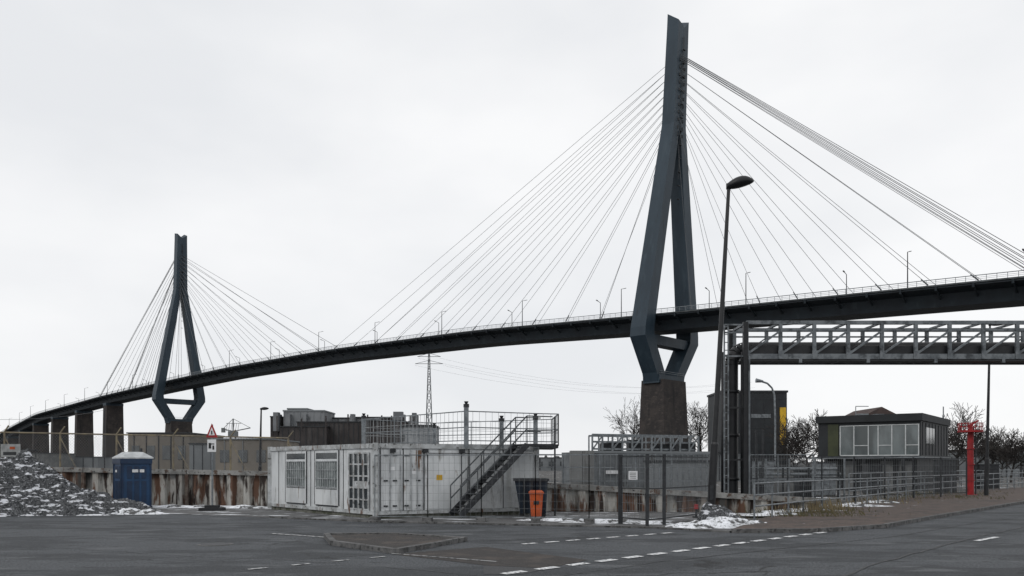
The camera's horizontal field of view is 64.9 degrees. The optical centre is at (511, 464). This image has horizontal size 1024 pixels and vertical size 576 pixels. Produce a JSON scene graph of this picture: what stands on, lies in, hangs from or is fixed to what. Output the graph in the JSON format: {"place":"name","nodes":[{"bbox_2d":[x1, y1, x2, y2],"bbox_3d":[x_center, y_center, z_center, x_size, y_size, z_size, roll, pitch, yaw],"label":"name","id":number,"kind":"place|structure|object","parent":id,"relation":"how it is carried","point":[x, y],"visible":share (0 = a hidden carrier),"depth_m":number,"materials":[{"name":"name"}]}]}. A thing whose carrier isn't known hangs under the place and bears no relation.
{"place":"outdoors","nodes":[
{"label":"outdoors","id":0,"kind":"place"},
{"bbox_2d":[31,453,75,466],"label":"shed","id":1,"kind":"structure","parent":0,"point":[43,457],"depth_m":248.58,"materials":[{"name":"concrete"}]},
{"bbox_2d":[76,457,112,467],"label":"shed","id":2,"kind":"structure","parent":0,"point":[82,462],"depth_m":260.00,"materials":[{"name":"metal"}]},
{"bbox_2d":[126,432,222,469],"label":"warehouse","id":3,"kind":"structure","parent":0,"point":[159,448],"depth_m":170.00,"materials":[{"name":"beige plaster"},{"name":"dark steel"},{"name":"dark glass"}]},
{"bbox_2d":[132,446,185,459],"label":"windows","id":4,"kind":"structure","parent":3,"relation":"in","point":[149,450],"depth_m":169.90,"materials":[{"name":"grey glass"}]},
{"bbox_2d":[188,443,215,469],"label":"warehouse","id":5,"kind":"structure","parent":0,"point":[195,455],"depth_m":160.00,"materials":[{"name":"metal"}]},
{"bbox_2d":[214,438,299,470],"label":"warehouse","id":6,"kind":"structure","parent":0,"point":[244,452],"depth_m":150.00,"materials":[{"name":"grey concrete"}]},
{"bbox_2d":[220,450,265,461],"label":"windows","id":7,"kind":"structure","parent":6,"relation":"in","point":[245,452],"depth_m":149.90,"materials":[{"name":"grey glass"}]},
{"bbox_2d":[270,416,282,436],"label":"factory block","id":8,"kind":"structure","parent":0,"point":[274,433],"depth_m":332.00,"materials":[{"name":"concrete"}]},
{"bbox_2d":[283,410,334,425],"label":"factory block","id":9,"kind":"structure","parent":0,"point":[314,415],"depth_m":330.00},
{"bbox_2d":[324,532,467,553],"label":"traffic island","id":10,"kind":"structure","parent":0,"point":[390,542],"depth_m":18.29,"materials":[{"name":"concrete"}]},
{"bbox_2d":[404,425,439,443],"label":"site shed","id":11,"kind":"structure","parent":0,"point":[423,432],"depth_m":44.00,"materials":[{"name":"metal"}]},
{"bbox_2d":[153,505,747,530],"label":"yard pavement","id":12,"kind":"structure","parent":0,"point":[258,512],"depth_m":28.59,"materials":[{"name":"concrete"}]},
{"bbox_2d":[0,448,83,516],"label":"gravel heap","id":13,"kind":"object","parent":12,"relation":"on","point":[26,477],"visible":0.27,"depth_m":29.50,"materials":[{"name":"gravel"}]},
{"bbox_2d":[41,481,161,515],"bbox_3d":[-16.400,1.236,29.900,7.130,1.279,3.220,0,0,0],"label":"gravel heap","id":14,"kind":"object","parent":12,"relation":"on","point":[67,499],"visible":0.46,"depth_m":29.27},
{"bbox_2d":[112,448,153,507],"bbox_3d":[-15.679,0.545,33.306,1.211,2.490,1.458,0,0,-41],"label":"portable toilet","id":15,"kind":"object","parent":12,"relation":"on","point":[132,475],"visible":0.82,"depth_m":32.90,"materials":[{"name":"blue plastic"}]},
{"bbox_2d":[81,472,188,504],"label":"wall posts","id":16,"kind":"object","parent":12,"relation":"on","point":[83,479],"depth_m":35.41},
{"bbox_2d":[58,472,267,505],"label":"sheet piles","id":17,"kind":"object","parent":12,"relation":"on","point":[228,490],"visible":0.38,"depth_m":35.53,"materials":[{"name":"metal"}]},
{"bbox_2d":[51,467,267,475],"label":"cap beam","id":18,"kind":"structure","parent":17,"relation":"on","point":[167,471],"depth_m":35.41,"materials":[{"name":"concrete"}]},
{"bbox_2d":[0,425,293,470],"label":"chain link fence","id":19,"kind":"object","parent":18,"relation":"on","point":[148,435],"visible":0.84,"depth_m":35.65,"materials":[{"name":"metal"}]},
{"bbox_2d":[1,444,20,456],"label":"notice board","id":20,"kind":"object","parent":19,"relation":"attached to","point":[10,450],"visible":0.88,"depth_m":35.85,"materials":[{"name":"metal"}]},
{"bbox_2d":[198,424,225,510],"bbox_3d":[-11.791,0.081,31.700,0.900,3.439,0.500,0,0,0],"label":"warning sign","id":21,"kind":"object","parent":12,"relation":"on","point":[211,443],"visible":1,"depth_m":31.64,"materials":[{"name":"metal"}]},
{"bbox_2d":[193,505,267,507],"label":"snow patch","id":22,"kind":"object","parent":12,"relation":"on","point":[243,506],"visible":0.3,"depth_m":33.52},
{"bbox_2d":[268,443,538,518],"bbox_3d":[-4.450,0.530,31.050,6.033,2.540,9.834,0,0,-42],"label":"office container","id":23,"kind":"object","parent":12,"relation":"on","point":[338,479],"visible":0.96,"depth_m":28.20,"materials":[{"name":"metal"}]},
{"bbox_2d":[286,450,337,505],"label":"window frames","id":24,"kind":"structure","parent":23,"relation":"in","point":[324,496],"depth_m":29.76,"materials":[{"name":"paint"}]},
{"bbox_2d":[287,462,336,486],"bbox_3d":[-7.527,0.340,30.098,0.006,0.920,3.906,0,0,-42],"label":"window glass","id":25,"kind":"structure","parent":23,"relation":"in","point":[317,463],"depth_m":29.57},
{"bbox_2d":[348,452,368,512],"bbox_3d":[-5.241,0.585,27.519,0.040,2.030,1.355,0,0,-42],"label":"lattice door","id":26,"kind":"structure","parent":23,"relation":"in","point":[358,484],"depth_m":27.49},
{"bbox_2d":[404,450,421,509],"bbox_3d":[-3.371,0.510,27.338,0.626,2.020,0.035,0,0,-26],"label":"rusty door leaf","id":27,"kind":"structure","parent":23,"relation":"in","point":[406,452],"depth_m":27.33,"materials":[{"name":"white paint"}]},
{"bbox_2d":[384,450,522,510],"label":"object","id":28,"kind":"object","parent":23,"relation":"in","point":[446,463],"depth_m":27.95,"materials":[{"name":"paint"}]},
{"bbox_2d":[361,401,558,449],"bbox_3d":[-1.585,-1.405,32.229,5.876,1.610,8.361,0,0,-42],"label":"roof platform railing","id":29,"kind":"object","parent":23,"relation":"on","point":[466,427],"visible":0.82,"depth_m":30.00,"materials":[{"name":"metal"}]},
{"bbox_2d":[369,454,617,522],"bbox_3d":[-0.606,0.728,25.457,8.015,2.121,0.931,0,0,7],"label":"construction fence","id":30,"kind":"object","parent":12,"relation":"on","point":[481,518],"visible":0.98,"depth_m":25.55,"materials":[{"name":"metal"}]},
{"bbox_2d":[513,478,548,516],"bbox_3d":[0.646,1.130,27.845,1.224,1.340,1.410,0,0,0],"label":"wheelie bin","id":31,"kind":"object","parent":12,"relation":"on","point":[524,485],"visible":0.66,"depth_m":27.26,"materials":[{"name":"plastic"}]},
{"bbox_2d":[528,490,543,518],"bbox_3d":[0.801,1.320,26.745,0.500,0.960,0.590,0,0,0],"label":"orange wheelie bin","id":32,"kind":"object","parent":12,"relation":"on","point":[539,499],"visible":0.75,"depth_m":26.50,"materials":[{"name":"plastic"}]},
{"bbox_2d":[521,518,583,520],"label":"snow patch","id":33,"kind":"object","parent":12,"relation":"on","point":[562,519],"visible":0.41,"depth_m":25.95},
{"bbox_2d":[560,519,641,522],"bbox_3d":[2.986,1.754,25.241,3.680,0.152,0.874,0,0,0],"label":"snow patch","id":34,"kind":"object","parent":12,"relation":"on","point":[608,520],"visible":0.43,"depth_m":25.09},
{"bbox_2d":[623,521,687,523],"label":"snow patch","id":35,"kind":"object","parent":12,"relation":"on","point":[658,522],"visible":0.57,"depth_m":24.53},
{"bbox_2d":[546,488,815,512],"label":"sheet piles","id":36,"kind":"object","parent":12,"relation":"on","point":[608,501],"visible":0.6,"depth_m":30.92,"materials":[{"name":"metal"}]},
{"bbox_2d":[547,483,815,502],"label":"cap beam","id":37,"kind":"structure","parent":36,"relation":"on","point":[659,492],"depth_m":30.50,"materials":[{"name":"concrete"}]},
{"bbox_2d":[663,523,715,528],"bbox_3d":[5.175,1.745,23.137,2.070,0.170,1.150,0,0,0],"label":"snow patch","id":38,"kind":"object","parent":12,"relation":"on","point":[691,525],"visible":0.59,"depth_m":22.91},
{"bbox_2d":[697,501,739,520],"bbox_3d":[6.211,1.473,24.409,1.840,0.745,1.150,0,0,0],"label":"earth heap","id":39,"kind":"object","parent":12,"relation":"on","point":[709,511],"visible":0.36,"depth_m":24.28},
{"bbox_2d":[688,516,766,528],"bbox_3d":[6.243,1.670,23.630,3.450,0.328,2.070,0,0,0],"label":"snow patch","id":40,"kind":"object","parent":12,"relation":"on","point":[723,522],"visible":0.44,"depth_m":23.26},
{"bbox_2d":[707,176,753,504],"bbox_3d":[7.525,-4.075,27.800,1.622,11.764,0.510,0,0,0],"label":"street lamp","id":41,"kind":"object","parent":12,"relation":"on","point":[738,182],"visible":0.95,"depth_m":27.73,"materials":[{"name":"metal"}]},
{"bbox_2d":[449,415,555,517],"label":"steel staircase","id":42,"kind":"structure","parent":0,"point":[492,469],"depth_m":27.86,"materials":[{"name":"metal"}]},
{"bbox_2d":[0,504,1023,575],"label":"road","id":43,"kind":"structure","parent":0,"point":[59,539],"depth_m":17.33,"materials":[{"name":"asphalt"}]},
{"bbox_2d":[117,508,167,514],"bbox_3d":[-14.200,1.695,29.600,3.680,0.269,1.150,0,0,0],"label":"snow patch","id":44,"kind":"object","parent":43,"relation":"on","point":[128,511],"visible":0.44,"depth_m":29.37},
{"bbox_2d":[396,547,584,567],"bbox_3d":[-0.354,1.791,15.543,2.336,0.001,3.657,0,0,-39],"label":"dark road patch","id":45,"kind":"object","parent":43,"relation":"on","point":[503,557],"visible":1,"depth_m":15.60,"materials":[{"name":"asphalt"}]},
{"bbox_2d":[269,516,730,532],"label":"kerb","id":46,"kind":"structure","parent":43,"relation":"on","point":[521,524],"depth_m":24.05,"materials":[{"name":"concrete"}]},
{"bbox_2d":[483,565,538,573],"bbox_3d":[0.048,1.791,13.808,1.124,0.001,1.174,0,0,0],"label":"dark road patch","id":47,"kind":"object","parent":43,"relation":"on","point":[487,569],"visible":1,"depth_m":13.81,"materials":[{"name":"asphalt"}]},
{"bbox_2d":[501,532,824,573],"bbox_3d":[4.082,1.784,17.339,11.809,0.001,0.190,0,0,-44],"label":"dashed road marking","id":48,"kind":"object","parent":43,"relation":"on","point":[512,572],"visible":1,"depth_m":15.71,"materials":[{"name":"paint"}]},
{"bbox_2d":[732,501,1023,532],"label":"kerb","id":49,"kind":"structure","parent":43,"relation":"on","point":[840,528],"depth_m":22.56,"materials":[{"name":"concrete"}]},
{"bbox_2d":[843,527,1021,575],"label":"tar joint","id":50,"kind":"object","parent":43,"relation":"on","point":[855,571],"visible":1,"depth_m":16.10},
{"bbox_2d":[0,14,1023,456],"bbox_3d":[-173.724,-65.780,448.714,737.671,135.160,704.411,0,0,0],"label":"cable stayed bridge","id":51,"kind":"structure","parent":0,"point":[646,328],"depth_m":239.60,"materials":[{"name":"paint"}]},
{"bbox_2d":[0,0,1023,462],"label":"sky","id":52,"kind":"structure","parent":0,"point":[316,158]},
{"bbox_2d":[539,457,561,470],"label":"shed","id":53,"kind":"structure","parent":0,"point":[546,461],"depth_m":260.00,"materials":[{"name":"metal"}]},
{"bbox_2d":[569,451,593,484],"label":"concrete block wall","id":54,"kind":"structure","parent":0,"point":[578,460],"depth_m":42.00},
{"bbox_2d":[185,471,1023,519],"bbox_3d":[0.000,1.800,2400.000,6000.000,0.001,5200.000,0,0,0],"label":"ground","id":55,"kind":"structure","parent":0,"point":[549,475],"depth_m":59.16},
{"bbox_2d":[221,419,249,435],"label":"harbour crane","id":56,"kind":"object","parent":55,"relation":"on","point":[230,432],"visible":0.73,"depth_m":699.60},
{"bbox_2d":[258,407,268,470],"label":"street lamp","id":57,"kind":"object","parent":55,"relation":"on","point":[260,439],"visible":0.85,"depth_m":79.91,"materials":[{"name":"metal"}]},
{"bbox_2d":[280,427,328,445],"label":"walls","id":58,"kind":"structure","parent":55,"relation":"on","point":[303,436],"depth_m":310.00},
{"bbox_2d":[299,423,358,444],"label":"facade ribs","id":59,"kind":"object","parent":58,"relation":"attached to","point":[343,432],"visible":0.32,"depth_m":314.85,"materials":[{"name":"metal"}]},
{"bbox_2d":[273,412,418,430],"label":"rooftop plant","id":60,"kind":"object","parent":58,"relation":"on","point":[276,420],"visible":0.51,"depth_m":328.02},
{"bbox_2d":[297,423,360,444],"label":"walls","id":61,"kind":"structure","parent":55,"relation":"on","point":[341,433],"depth_m":315.00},
{"bbox_2d":[296,421,360,422],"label":"roof","id":62,"kind":"structure","parent":61,"relation":"on","point":[328,421],"depth_m":314.73,"materials":[{"name":"metal"}]},
{"bbox_2d":[366,421,407,442],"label":"walls","id":63,"kind":"structure","parent":55,"relation":"on","point":[387,438],"depth_m":312.00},
{"bbox_2d":[415,354,754,424],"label":"electricity pylon","id":64,"kind":"object","parent":55,"relation":"on","point":[429,363],"visible":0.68,"depth_m":519.89,"materials":[{"name":"metal"}]},
{"bbox_2d":[603,397,640,445],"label":"bare tree","id":65,"kind":"object","parent":55,"relation":"on","point":[635,431],"visible":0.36,"depth_m":269.72,"materials":[{"name":"brown plant"}]},
{"bbox_2d":[539,454,813,497],"bbox_3d":[6.464,0.675,32.650,11.803,2.250,0.060,0,0,-3],"label":"fence","id":66,"kind":"object","parent":55,"relation":"on","point":[707,467],"visible":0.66,"depth_m":32.72,"materials":[{"name":"metal"}]},
{"bbox_2d":[687,401,707,450],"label":"bare tree","id":67,"kind":"object","parent":55,"relation":"on","point":[699,429],"visible":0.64,"depth_m":261.57,"materials":[{"name":"brown plant"}]},
{"bbox_2d":[752,460,774,493],"bbox_3d":[13.087,0.765,42.450,1.223,2.070,1.000,0,0,0],"label":"equipment cabinet","id":68,"kind":"object","parent":55,"relation":"on","point":[769,463],"visible":0.19,"depth_m":42.00,"materials":[{"name":"metal"}]},
{"bbox_2d":[755,378,775,465],"bbox_3d":[15.749,-1.793,50.000,1.279,7.185,0.280,0,0,0],"label":"street lamp","id":69,"kind":"object","parent":55,"relation":"on","point":[762,381],"visible":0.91,"depth_m":49.95,"materials":[{"name":"metal"}]},
{"bbox_2d":[774,466,794,496],"bbox_3d":[14.940,0.915,44.450,1.027,1.770,1.000,0,0,0],"label":"equipment cabinet","id":70,"kind":"object","parent":55,"relation":"on","point":[785,489],"visible":0.19,"depth_m":44.00,"materials":[{"name":"metal"}]},
{"bbox_2d":[760,415,820,466],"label":"bare tree","id":71,"kind":"object","parent":55,"relation":"on","point":[795,445],"visible":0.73,"depth_m":88.23,"materials":[{"name":"brown plant"}]},
{"bbox_2d":[773,418,817,466],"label":"bare tree","id":72,"kind":"object","parent":55,"relation":"on","point":[808,446],"visible":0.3,"depth_m":93.82,"materials":[{"name":"brown plant"}]},
{"bbox_2d":[755,430,844,501],"bbox_3d":[13.947,0.050,39.200,4.380,3.500,0.540,0,0,0],"label":"railing","id":73,"kind":"object","parent":55,"relation":"on","point":[808,474],"visible":0.56,"depth_m":38.99,"materials":[{"name":"metal"}]},
{"bbox_2d":[794,471,811,497],"bbox_3d":[14.587,1.015,40.450,0.683,1.570,1.000,0,0,0],"label":"equipment cabinet","id":74,"kind":"object","parent":55,"relation":"on","point":[797,487],"visible":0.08,"depth_m":40.00,"materials":[{"name":"metal"}]},
{"bbox_2d":[798,408,826,453],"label":"bare tree","id":75,"kind":"object","parent":55,"relation":"on","point":[814,430],"visible":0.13,"depth_m":93.76,"materials":[{"name":"brown plant"}]},
{"bbox_2d":[811,462,836,495],"bbox_3d":[17.968,0.815,46.450,1.144,1.970,1.000,0,0,0],"label":"equipment cabinet","id":76,"kind":"object","parent":55,"relation":"on","point":[826,481],"visible":0.25,"depth_m":46.00,"materials":[{"name":"metal"}]},
{"bbox_2d":[750,456,966,500],"bbox_3d":[17.747,0.700,40.000,16.328,2.200,0.082,0,0,-30],"label":"fence","id":77,"kind":"object","parent":55,"relation":"on","point":[822,477],"visible":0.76,"depth_m":39.43,"materials":[{"name":"metal"}]},
{"bbox_2d":[721,321,1023,493],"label":"pipe bridge","id":78,"kind":"structure","parent":55,"relation":"on","point":[745,354],"depth_m":31.02,"materials":[{"name":"metal"}]},
{"bbox_2d":[861,464,883,494],"bbox_3d":[21.666,0.865,48.450,0.956,1.870,1.000,0,0,0],"label":"equipment cabinet","id":79,"kind":"object","parent":55,"relation":"on","point":[875,468],"visible":0.68,"depth_m":48.00,"materials":[{"name":"metal"}]},
{"bbox_2d":[824,422,944,490],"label":"side battens","id":80,"kind":"object","parent":55,"relation":"on","point":[863,461],"visible":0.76,"depth_m":56.14,"materials":[{"name":"metal"}]},
{"bbox_2d":[848,469,1018,502],"bbox_3d":[28.513,1.087,52.511,1.103,1.426,40.532,0,0,42],"label":"tubular railing","id":81,"kind":"object","parent":55,"relation":"on","point":[871,488],"visible":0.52,"depth_m":44.47,"materials":[{"name":"metal"}]},
{"bbox_2d":[932,459,956,492],"bbox_3d":[27.087,0.715,50.450,1.113,2.170,1.000,0,0,0],"label":"fence","id":82,"kind":"object","parent":55,"relation":"on","point":[945,466],"visible":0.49,"depth_m":50.00,"materials":[{"name":"metal"}]},
{"bbox_2d":[942,403,991,480],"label":"bare tree","id":83,"kind":"object","parent":55,"relation":"on","point":[962,445],"visible":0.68,"depth_m":84.72,"materials":[{"name":"brown plant"}]},
{"bbox_2d":[948,418,1003,463],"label":"bare tree","id":84,"kind":"object","parent":55,"relation":"on","point":[981,459],"visible":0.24,"depth_m":99.18,"materials":[{"name":"brown plant"}]},
{"bbox_2d":[974,464,999,488],"bbox_3d":[35.543,0.865,60.450,1.559,1.870,1.000,0,0,0],"label":"fence","id":85,"kind":"object","parent":55,"relation":"on","point":[993,468],"visible":0.62,"depth_m":60.00,"materials":[{"name":"metal"}]},
{"bbox_2d":[978,425,1023,463],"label":"bare tree","id":86,"kind":"object","parent":55,"relation":"on","point":[999,443],"visible":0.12,"depth_m":109.83,"materials":[{"name":"brown plant"}]},
{"bbox_2d":[981,435,1023,479],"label":"bare tree","id":87,"kind":"object","parent":55,"relation":"on","point":[991,453],"visible":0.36,"depth_m":94.96,"materials":[{"name":"brown plant"}]},
{"bbox_2d":[984,428,1023,482],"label":"bare tree","id":88,"kind":"object","parent":55,"relation":"on","point":[1008,449],"visible":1,"depth_m":79.89,"materials":[{"name":"brown plant"}]},
{"bbox_2d":[562,434,709,487],"bbox_3d":[7.478,0.025,48.298,8.138,3.550,4.100,0,0,-22],"label":"steel pontoon","id":89,"kind":"object","parent":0,"point":[636,447],"visible":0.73,"depth_m":46.05,"materials":[{"name":"metal"}]},
{"bbox_2d":[618,454,707,525],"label":"steel gate","id":90,"kind":"structure","parent":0,"point":[633,475],"depth_m":24.41,"materials":[{"name":"metal"}]},
{"bbox_2d":[650,460,709,490],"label":"site shed","id":91,"kind":"structure","parent":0,"point":[657,477],"depth_m":41.00,"materials":[{"name":"metal"}]},
{"bbox_2d":[717,452,752,480],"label":"shed","id":92,"kind":"structure","parent":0,"point":[719,470],"depth_m":90.00,"materials":[{"name":"metal"}]},
{"bbox_2d":[707,390,787,465],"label":"dark tower block","id":93,"kind":"structure","parent":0,"point":[761,408],"depth_m":100.00,"materials":[{"name":"metal"}]},
{"bbox_2d":[731,487,1023,532],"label":"pavement","id":94,"kind":"structure","parent":0,"point":[916,509],"depth_m":29.45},
{"bbox_2d":[737,511,794,515],"bbox_3d":[9.023,1.662,27.765,2.300,0.135,0.874,0,0,0],"label":"snow patch","id":95,"kind":"object","parent":94,"relation":"on","point":[760,514],"visible":0.62,"depth_m":27.55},
{"bbox_2d":[744,496,866,512],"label":"dry reeds","id":96,"kind":"object","parent":94,"relation":"on","point":[826,507],"visible":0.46,"depth_m":29.52,"materials":[{"name":"brown plant"}]},
{"bbox_2d":[734,504,910,519],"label":"verge grass","id":97,"kind":"structure","parent":94,"relation":"on","point":[803,513],"depth_m":27.57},
{"bbox_2d":[827,503,887,506],"bbox_3d":[13.863,1.655,33.152,4.140,0.150,0.874,0,0,0],"label":"snow patch","id":98,"kind":"object","parent":94,"relation":"on","point":[859,505],"visible":0.37,"depth_m":32.98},
{"bbox_2d":[827,495,921,503],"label":"dry reeds","id":99,"kind":"object","parent":94,"relation":"on","point":[902,500],"visible":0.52,"depth_m":37.00,"materials":[{"name":"brown plant"}]},
{"bbox_2d":[753,472,1023,519],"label":"tubular railing","id":100,"kind":"object","parent":94,"relation":"on","point":[855,488],"visible":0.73,"depth_m":33.35,"materials":[{"name":"metal"}]},
{"bbox_2d":[832,490,1022,499],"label":"verge grass","id":101,"kind":"structure","parent":94,"relation":"on","point":[955,494],"depth_m":43.44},
{"bbox_2d":[957,420,983,494],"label":"column","id":102,"kind":"structure","parent":94,"relation":"on","point":[970,432],"depth_m":45.86,"materials":[{"name":"metal"}]},
{"bbox_2d":[984,325,999,494],"bbox_3d":[26.977,-3.117,45.000,1.234,9.840,0.367,0,0,0],"label":"street lamp","id":103,"kind":"object","parent":94,"relation":"on","point":[986,478],"visible":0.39,"depth_m":44.94,"materials":[{"name":"metal"}]},
{"bbox_2d":[828,459,932,491],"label":"walls","id":104,"kind":"structure","parent":0,"point":[923,464],"depth_m":56.31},
{"bbox_2d":[808,457,925,458],"bbox_3d":[24.169,-0.479,55.250,7.631,0.100,0.100,0,0,40],"label":"terrace edge","id":105,"kind":"object","parent":104,"relation":"on","point":[871,458],"visible":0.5,"depth_m":54.77,"materials":[{"name":"concrete"}]},
{"bbox_2d":[828,461,911,489],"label":"panels","id":106,"kind":"object","parent":104,"relation":"attached to","point":[848,466],"visible":0.52,"depth_m":55.70,"materials":[{"name":"metal"}]},
{"bbox_2d":[886,456,950,457],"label":"floor slab","id":107,"kind":"structure","parent":104,"relation":"on","point":[918,456],"depth_m":54.70,"materials":[{"name":"concrete"}]},
{"bbox_2d":[818,420,947,456],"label":"walls","id":108,"kind":"structure","parent":107,"relation":"on","point":[822,439],"depth_m":57.62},
{"bbox_2d":[828,424,838,455],"bbox_3d":[22.860,-1.758,57.358,0.716,2.257,0.050,0,0,37],"label":"green panel","id":109,"kind":"object","parent":108,"relation":"attached to","point":[833,439],"visible":1,"depth_m":57.32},
{"bbox_2d":[840,424,918,455],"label":"window frames","id":110,"kind":"structure","parent":108,"relation":"attached to","point":[854,445],"depth_m":55.50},
{"bbox_2d":[841,424,919,454],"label":"windows","id":111,"kind":"structure","parent":108,"relation":"attached to","point":[898,438],"depth_m":55.43,"materials":[{"name":"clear glass"}]},
{"bbox_2d":[816,413,950,425],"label":"roof slab","id":112,"kind":"structure","parent":108,"relation":"on","point":[887,417],"depth_m":55.91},
{"bbox_2d":[845,407,894,415],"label":"roof","id":113,"kind":"structure","parent":112,"relation":"on","point":[879,410],"depth_m":129.70,"materials":[{"name":"tile"}]},
{"bbox_2d":[925,427,934,443],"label":"side windows","id":114,"kind":"structure","parent":108,"relation":"attached to","point":[932,435],"depth_m":56.43,"materials":[{"name":"white glass"}]},
{"bbox_2d":[948,449,1023,476],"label":"shed","id":115,"kind":"structure","parent":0,"point":[1005,469],"depth_m":120.00,"materials":[{"name":"metal"}]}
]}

